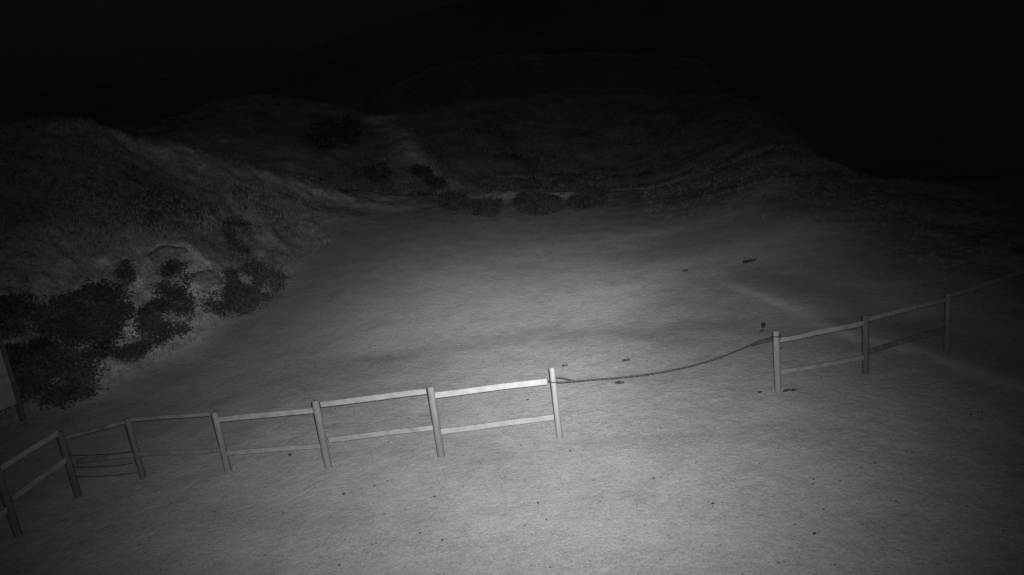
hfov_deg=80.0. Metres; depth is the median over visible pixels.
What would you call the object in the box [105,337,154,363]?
shrub
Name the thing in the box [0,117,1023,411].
bank
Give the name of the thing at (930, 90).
mountain
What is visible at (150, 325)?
shrub
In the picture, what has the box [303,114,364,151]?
shrub
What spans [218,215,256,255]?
shrub
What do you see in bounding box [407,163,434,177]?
shrub
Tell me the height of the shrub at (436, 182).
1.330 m
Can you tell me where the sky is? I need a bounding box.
[0,0,1023,203]
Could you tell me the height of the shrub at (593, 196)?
1.032 m
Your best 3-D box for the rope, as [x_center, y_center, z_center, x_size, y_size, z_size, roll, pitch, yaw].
[2.775,1.169,9.831,4.522,0.288,0.148,-9,12,-11]
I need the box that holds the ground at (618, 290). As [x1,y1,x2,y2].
[0,216,1023,574]
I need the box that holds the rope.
[549,331,808,382]
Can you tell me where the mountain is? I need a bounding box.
[0,0,1023,182]
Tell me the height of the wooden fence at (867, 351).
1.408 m
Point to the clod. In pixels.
(747, 261)
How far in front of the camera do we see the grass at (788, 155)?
25.76 m
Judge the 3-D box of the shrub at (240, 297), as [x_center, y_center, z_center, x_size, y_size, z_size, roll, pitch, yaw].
[-8.896,-0.076,20.671,2.200,1.509,4.259,-7,12,0]
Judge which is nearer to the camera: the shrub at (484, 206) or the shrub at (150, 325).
the shrub at (150, 325)
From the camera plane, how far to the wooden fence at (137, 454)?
9.49 m
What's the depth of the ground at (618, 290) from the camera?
10.14 m
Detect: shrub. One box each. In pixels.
[0,278,138,412]
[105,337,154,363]
[110,257,137,288]
[124,258,203,347]
[199,257,290,318]
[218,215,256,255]
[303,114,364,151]
[360,160,396,181]
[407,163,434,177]
[421,172,450,189]
[437,191,470,210]
[463,193,504,217]
[509,190,569,216]
[564,185,610,209]
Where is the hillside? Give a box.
[117,52,813,191]
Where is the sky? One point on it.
(45, 44)
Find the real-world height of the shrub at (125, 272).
0.948 m
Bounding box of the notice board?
[0,323,26,420]
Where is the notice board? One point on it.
(9, 395)
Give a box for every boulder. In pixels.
[148,245,187,267]
[189,270,221,288]
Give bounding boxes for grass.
[639,147,1023,310]
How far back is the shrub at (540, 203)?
30.72 m
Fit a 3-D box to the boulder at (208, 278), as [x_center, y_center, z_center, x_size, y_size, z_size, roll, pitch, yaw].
[-10.111,-0.194,20.098,0.939,0.721,1.108,4,16,42]
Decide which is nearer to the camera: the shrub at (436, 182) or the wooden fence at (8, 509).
the wooden fence at (8, 509)
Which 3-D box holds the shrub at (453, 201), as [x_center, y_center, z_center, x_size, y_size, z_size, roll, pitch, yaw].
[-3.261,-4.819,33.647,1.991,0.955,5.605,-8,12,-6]
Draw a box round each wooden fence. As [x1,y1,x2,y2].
[0,430,66,537]
[57,367,562,498]
[773,270,1023,391]
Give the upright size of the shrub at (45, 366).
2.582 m
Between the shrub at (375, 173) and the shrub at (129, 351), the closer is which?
the shrub at (129, 351)
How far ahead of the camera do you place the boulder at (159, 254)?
20.11 m
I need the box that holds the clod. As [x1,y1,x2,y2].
[742,259,755,263]

